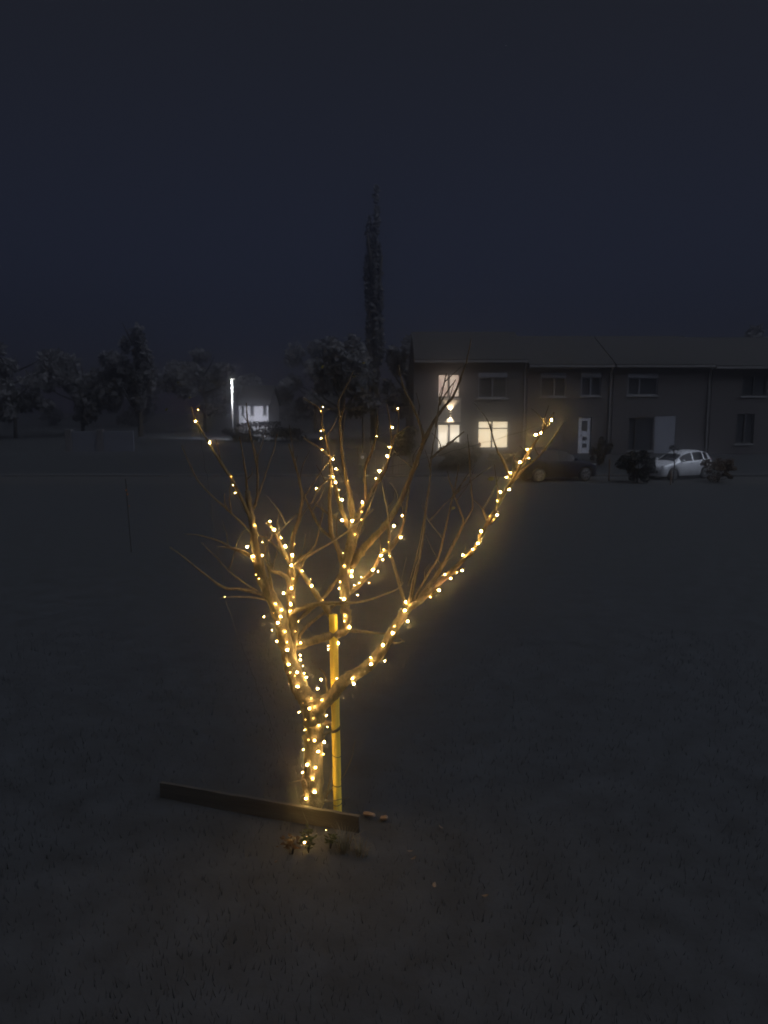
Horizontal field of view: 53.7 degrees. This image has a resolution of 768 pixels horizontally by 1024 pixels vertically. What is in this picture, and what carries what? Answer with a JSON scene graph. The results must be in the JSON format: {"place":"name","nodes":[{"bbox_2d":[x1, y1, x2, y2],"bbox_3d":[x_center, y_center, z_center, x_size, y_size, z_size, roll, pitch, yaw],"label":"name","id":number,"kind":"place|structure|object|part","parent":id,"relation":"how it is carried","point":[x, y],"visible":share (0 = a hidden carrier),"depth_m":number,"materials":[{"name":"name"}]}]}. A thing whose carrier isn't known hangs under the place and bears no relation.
{"place":"outdoors","nodes":[
{"label":"outdoors","id":0,"kind":"place"},
{"bbox_2d":[0,414,767,1023],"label":"ground","id":1,"kind":"structure","parent":0,"point":[576,572],"depth_m":7.33,"materials":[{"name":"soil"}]},
{"bbox_2d":[0,342,58,437],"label":"broad tree","id":2,"kind":"object","parent":1,"relation":"on","point":[13,403],"visible":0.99,"depth_m":65.37,"materials":[{"name":"green plant"}]},
{"bbox_2d":[30,347,134,430],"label":"broad tree","id":3,"kind":"object","parent":1,"relation":"on","point":[103,382],"visible":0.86,"depth_m":70.46,"materials":[{"name":"green plant"}]},
{"bbox_2d":[64,429,134,450],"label":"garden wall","id":4,"kind":"structure","parent":1,"relation":"on","point":[99,440],"depth_m":44.83,"materials":[{"name":"concrete"}]},
{"bbox_2d":[125,479,131,551],"bbox_3d":[-5.783,0.127,17.186,0.092,1.754,0.050,0,8,0],"label":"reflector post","id":5,"kind":"object","parent":1,"relation":"on","point":[128,515],"visible":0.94,"depth_m":17.18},
{"bbox_2d":[116,322,156,436],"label":"broad tree","id":6,"kind":"object","parent":1,"relation":"on","point":[140,380],"visible":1,"depth_m":68.25,"materials":[{"name":"green plant"}]},
{"bbox_2d":[156,346,263,431],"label":"broad tree","id":7,"kind":"object","parent":1,"relation":"on","point":[185,388],"visible":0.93,"depth_m":82.99,"materials":[{"name":"green plant"}]},
{"bbox_2d":[32,361,405,426],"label":"woodland","id":8,"kind":"object","parent":1,"relation":"on","point":[129,417],"visible":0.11,"depth_m":110.44,"materials":[{"name":"green plant"}]},
{"bbox_2d":[230,378,234,426],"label":"street lamp","id":9,"kind":"object","parent":1,"relation":"on","point":[231,379],"visible":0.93,"depth_m":61.32,"materials":[{"name":"grey metal"}]},
{"bbox_2d":[236,385,280,436],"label":"bungalow","id":10,"kind":"object","parent":1,"relation":"on","point":[263,402],"visible":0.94,"depth_m":70.02,"materials":[{"name":"paint"}]},
{"bbox_2d":[250,406,254,415],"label":"window","id":11,"kind":"structure","parent":10,"relation":"in","point":[251,407],"depth_m":69.47,"materials":[{"name":"glass"}]},
{"bbox_2d":[262,406,267,415],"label":"window","id":12,"kind":"structure","parent":10,"relation":"in","point":[264,407],"depth_m":69.46,"materials":[{"name":"glass"}]},
{"bbox_2d":[160,781,359,832],"bbox_3d":[-1.027,2.372,6.090,1.765,0.171,0.036,2,8,17],"label":"timber edging","id":13,"kind":"object","parent":1,"relation":"on","point":[265,808],"visible":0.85,"depth_m":6.06,"materials":[{"name":"brown wood"}]},
{"bbox_2d":[221,420,308,441],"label":"hedge","id":14,"kind":"object","parent":1,"relation":"on","point":[235,434],"visible":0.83,"depth_m":57.65,"materials":[{"name":"green plant"}]},
{"bbox_2d":[276,833,300,854],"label":"leafy plant","id":15,"kind":"object","parent":1,"relation":"on","point":[290,842],"visible":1,"depth_m":5.52,"materials":[{"name":"brown plant"}]},
{"bbox_2d":[298,824,316,852],"bbox_3d":[-0.562,2.407,5.550,0.122,0.207,0.158,-7,11,-44],"label":"leafy plant","id":16,"kind":"object","parent":1,"relation":"on","point":[309,839],"visible":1,"depth_m":5.54,"materials":[{"name":"green plant"}]},
{"bbox_2d":[277,338,345,432],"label":"broad tree","id":17,"kind":"object","parent":1,"relation":"on","point":[289,385],"visible":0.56,"depth_m":80.30,"materials":[{"name":"green plant"}]},
{"bbox_2d":[324,833,339,848],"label":"leafy plant","id":18,"kind":"object","parent":1,"relation":"on","point":[330,841],"visible":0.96,"depth_m":5.59,"materials":[{"name":"green plant"}]},
{"bbox_2d":[322,614,341,811],"bbox_3d":[-0.420,1.733,6.016,0.175,1.861,0.205,0,8,0],"label":"tree stake","id":19,"kind":"object","parent":1,"relation":"on","point":[335,725],"visible":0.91,"depth_m":5.99,"materials":[{"name":"yellow wood"}]},
{"bbox_2d":[326,821,362,854],"bbox_3d":[-0.279,2.408,5.566,0.300,0.199,0.335,-6,10,-38],"label":"grass tuft","id":20,"kind":"object","parent":1,"relation":"on","point":[343,850],"visible":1,"depth_m":5.57,"materials":[{"name":"green plant"}]},
{"bbox_2d":[310,333,381,441],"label":"broad tree","id":21,"kind":"object","parent":1,"relation":"on","point":[334,373],"visible":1,"depth_m":56.69,"materials":[{"name":"green plant"}]},
{"bbox_2d":[348,835,373,858],"bbox_3d":[-0.168,2.450,5.513,0.208,0.130,0.217,3,8,21],"label":"grass tuft","id":22,"kind":"object","parent":1,"relation":"on","point":[359,848],"visible":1,"depth_m":5.53,"materials":[{"name":"green plant"}]},
{"bbox_2d":[165,339,563,807],"bbox_3d":[-0.118,0.652,5.808,2.861,3.884,0.843,0,8,0],"label":"young tree","id":23,"kind":"object","parent":1,"relation":"on","point":[303,693],"visible":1,"depth_m":5.84,"materials":[{"name":"brown plant"}]},
{"bbox_2d":[194,412,327,842],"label":"string lights","id":24,"kind":"object","parent":23,"relation":"attached to","point":[277,640],"visible":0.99,"depth_m":5.70},
{"bbox_2d":[269,459,361,631],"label":"string lights","id":25,"kind":"object","parent":23,"relation":"attached to","point":[293,555],"visible":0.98,"depth_m":5.80},
{"bbox_2d":[299,407,402,649],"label":"string lights","id":26,"kind":"object","parent":23,"relation":"attached to","point":[347,520],"visible":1,"depth_m":5.94},
{"bbox_2d":[320,419,551,687],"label":"string lights","id":27,"kind":"object","parent":23,"relation":"attached to","point":[479,534],"visible":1,"depth_m":5.63},
{"bbox_2d":[321,447,409,473],"bbox_3d":[-0.877,-2.367,36.915,4.321,1.623,0.080,0,8,0],"label":"panel fence","id":28,"kind":"object","parent":1,"relation":"on","point":[378,459],"visible":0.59,"depth_m":36.90,"materials":[{"name":"brown wood"}]},
{"bbox_2d":[363,811,374,816],"bbox_3d":[-0.117,2.398,6.018,0.109,0.053,0.041,10,23,25],"label":"wood chip","id":29,"kind":"object","parent":1,"relation":"on","point":[368,814],"visible":1,"depth_m":6.00,"materials":[{"name":"brown wood"}]},
{"bbox_2d":[362,184,386,439],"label":"poplar tree","id":30,"kind":"object","parent":1,"relation":"on","point":[375,342],"visible":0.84,"depth_m":60.14,"materials":[{"name":"green plant"}]},
{"bbox_2d":[0,474,767,476],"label":"kerb","id":31,"kind":"structure","parent":1,"relation":"on","point":[291,475],"depth_m":36.49,"materials":[{"name":"concrete"}]},
{"bbox_2d":[380,815,387,820],"bbox_3d":[0.002,2.404,5.967,0.067,0.054,0.041,10,23,25],"label":"wood chip","id":32,"kind":"object","parent":1,"relation":"on","point":[384,818],"visible":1,"depth_m":5.95,"materials":[{"name":"brown wood"}]},
{"bbox_2d":[380,334,410,440],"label":"broad tree","id":33,"kind":"object","parent":1,"relation":"on","point":[398,399],"visible":0.43,"depth_m":58.48,"materials":[{"name":"green plant"}]},
{"bbox_2d":[383,425,419,458],"bbox_3d":[0.858,-3.619,39.799,2.147,1.890,1.593,-4,9,-27],"label":"broad shrub","id":34,"kind":"object","parent":1,"relation":"on","point":[404,448],"visible":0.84,"depth_m":39.48,"materials":[{"name":"green plant"}]},
{"bbox_2d":[438,459,451,469],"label":"evergreen shrub","id":35,"kind":"object","parent":1,"relation":"on","point":[443,463],"visible":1,"depth_m":37.98,"materials":[{"name":"green plant"}]},
{"bbox_2d":[437,441,482,467],"bbox_3d":[3.828,-2.919,38.544,2.360,1.487,2.025,5,9,31],"label":"evergreen shrub","id":36,"kind":"object","parent":1,"relation":"on","point":[458,455],"visible":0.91,"depth_m":38.08,"materials":[{"name":"green plant"}]},
{"bbox_2d":[409,332,528,453],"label":"terraced house","id":37,"kind":"structure","parent":1,"relation":"on","point":[493,385],"depth_m":41.64,"materials":[{"name":"brick"}]},
{"bbox_2d":[436,373,460,398],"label":"window","id":38,"kind":"structure","parent":37,"relation":"in","point":[440,376],"depth_m":41.54,"materials":[{"name":"white glass"}]},
{"bbox_2d":[437,423,460,450],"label":"window","id":39,"kind":"structure","parent":37,"relation":"in","point":[446,432],"depth_m":41.90,"materials":[{"name":"glass"}]},
{"bbox_2d":[477,373,507,398],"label":"window","id":40,"kind":"structure","parent":37,"relation":"in","point":[490,385],"depth_m":41.55,"materials":[{"name":"glass"}]},
{"bbox_2d":[477,421,509,449],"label":"window","id":41,"kind":"structure","parent":37,"relation":"in","point":[500,429],"depth_m":41.91,"materials":[{"name":"glass"}]},
{"bbox_2d":[486,452,516,461],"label":"evergreen shrub","id":42,"kind":"object","parent":1,"relation":"on","point":[505,456],"visible":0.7,"depth_m":38.94,"materials":[{"name":"green plant"}]},
{"bbox_2d":[517,336,615,453],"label":"terraced house","id":43,"kind":"structure","parent":1,"relation":"on","point":[570,381],"depth_m":41.65,"materials":[{"name":"brick"}]},
{"bbox_2d":[539,373,566,397],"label":"window","id":44,"kind":"structure","parent":43,"relation":"in","point":[553,385],"depth_m":41.55,"materials":[{"name":"glass"}]},
{"bbox_2d":[577,418,590,452],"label":"door","id":45,"kind":"structure","parent":43,"relation":"in","point":[584,423],"depth_m":41.87,"materials":[{"name":"white paint"}]},
{"bbox_2d":[580,373,601,396],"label":"window","id":46,"kind":"structure","parent":43,"relation":"in","point":[590,382],"depth_m":41.54,"materials":[{"name":"glass"}]},
{"bbox_2d":[589,436,613,464],"bbox_3d":[11.087,-3.108,38.846,1.128,1.578,1.175,5,9,32],"label":"evergreen shrub","id":47,"kind":"object","parent":1,"relation":"on","point":[600,453],"visible":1,"depth_m":38.72,"materials":[{"name":"green plant"}]},
{"bbox_2d":[614,449,655,482],"bbox_3d":[11.145,-2.030,33.526,1.786,1.665,1.596,0,8,0],"label":"evergreen shrub","id":48,"kind":"object","parent":1,"relation":"on","point":[632,460],"visible":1,"depth_m":33.25,"materials":[{"name":"green plant"}]},
{"bbox_2d":[594,336,715,453],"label":"terraced house","id":49,"kind":"structure","parent":1,"relation":"on","point":[661,394],"depth_m":41.67,"materials":[{"name":"brick"}]},
{"bbox_2d":[627,418,653,451],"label":"window","id":50,"kind":"structure","parent":49,"relation":"in","point":[640,432],"depth_m":41.91,"materials":[{"name":"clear glass"}]},
{"bbox_2d":[626,373,658,396],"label":"window","id":51,"kind":"structure","parent":49,"relation":"in","point":[639,384],"depth_m":41.54,"materials":[{"name":"glass"}]},
{"bbox_2d":[669,442,679,482],"bbox_3d":[12.627,-2.114,33.189,0.519,1.919,0.246,2,8,14],"label":"sapling","id":52,"kind":"object","parent":1,"relation":"on","point":[673,450],"visible":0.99,"depth_m":33.14,"materials":[{"name":"green plant"}]},
{"bbox_2d":[700,458,736,482],"bbox_3d":[14.800,-1.838,33.687,1.701,1.241,1.511,-7,10,-43],"label":"beech shrub","id":53,"kind":"object","parent":1,"relation":"on","point":[718,465],"visible":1,"depth_m":33.48,"materials":[{"name":"brown plant"}]},
{"bbox_2d":[685,337,767,453],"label":"terraced house","id":54,"kind":"structure","parent":1,"relation":"on","point":[738,421],"depth_m":41.73,"materials":[{"name":"brick"}]},
{"bbox_2d":[734,414,753,444],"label":"window","id":55,"kind":"structure","parent":54,"relation":"in","point":[745,422],"depth_m":41.87,"materials":[{"name":"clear glass"}]},
{"bbox_2d":[740,376,766,396],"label":"window","id":56,"kind":"structure","parent":54,"relation":"in","point":[752,386],"depth_m":41.55,"materials":[{"name":"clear glass"}]},
{"bbox_2d":[743,322,765,336],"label":"broad tree","id":57,"kind":"object","parent":1,"relation":"on","point":[754,331],"visible":0.04,"depth_m":60.77,"materials":[{"name":"green plant"}]},
{"bbox_2d":[0,477,767,483],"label":"road","id":58,"kind":"structure","parent":0,"point":[320,480],"depth_m":34.53,"materials":[{"name":"grey asphalt"}]},
{"bbox_2d":[359,416,366,481],"bbox_3d":[-0.940,-2.639,33.392,0.340,3.104,0.340,0,8,0],"label":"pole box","id":59,"kind":"object","parent":58,"relation":"on","point":[362,458],"visible":0.84,"depth_m":33.31,"materials":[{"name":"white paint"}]},
{"bbox_2d":[512,447,595,481],"bbox_3d":[7.786,-2.209,34.615,3.700,1.523,1.989,-2,8,-16],"label":"parked car","id":60,"kind":"object","parent":58,"relation":"on","point":[549,462],"visible":0.88,"depth_m":33.83,"materials":[{"name":"blue paint"}]},
{"bbox_3d":[7.372,-2.606,34.442,2.677,0.483,1.576,-2,8,-16],"label":"window","id":61,"kind":"part","parent":60,"relation":"part of","materials":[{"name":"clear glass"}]},
{"bbox_2d":[608,459,609,480],"bbox_3d":[10.166,-1.800,34.267,0.065,1.206,0.065,3,8,22],"label":"marker post","id":62,"kind":"object","parent":58,"relation":"on","point":[609,471],"visible":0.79,"depth_m":34.25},
{"bbox_2d":[649,449,711,479],"bbox_3d":[13.780,-2.252,35.619,3.256,1.340,1.750,-4,9,-27],"label":"parked car","id":63,"kind":"object","parent":58,"relation":"on","point":[688,462],"visible":0.73,"depth_m":35.04,"materials":[{"name":"silver metal"}]},
{"bbox_3d":[14.117,-2.638,35.740,2.356,0.425,1.387,-4,9,-27],"label":"window","id":64,"kind":"part","parent":63,"relation":"part of","materials":[{"name":"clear glass"}]},
{"bbox_2d":[0,0,767,413],"label":"sky","id":65,"kind":"structure","parent":0,"point":[203,174],"materials":[{"name":"blue"}]}
]}

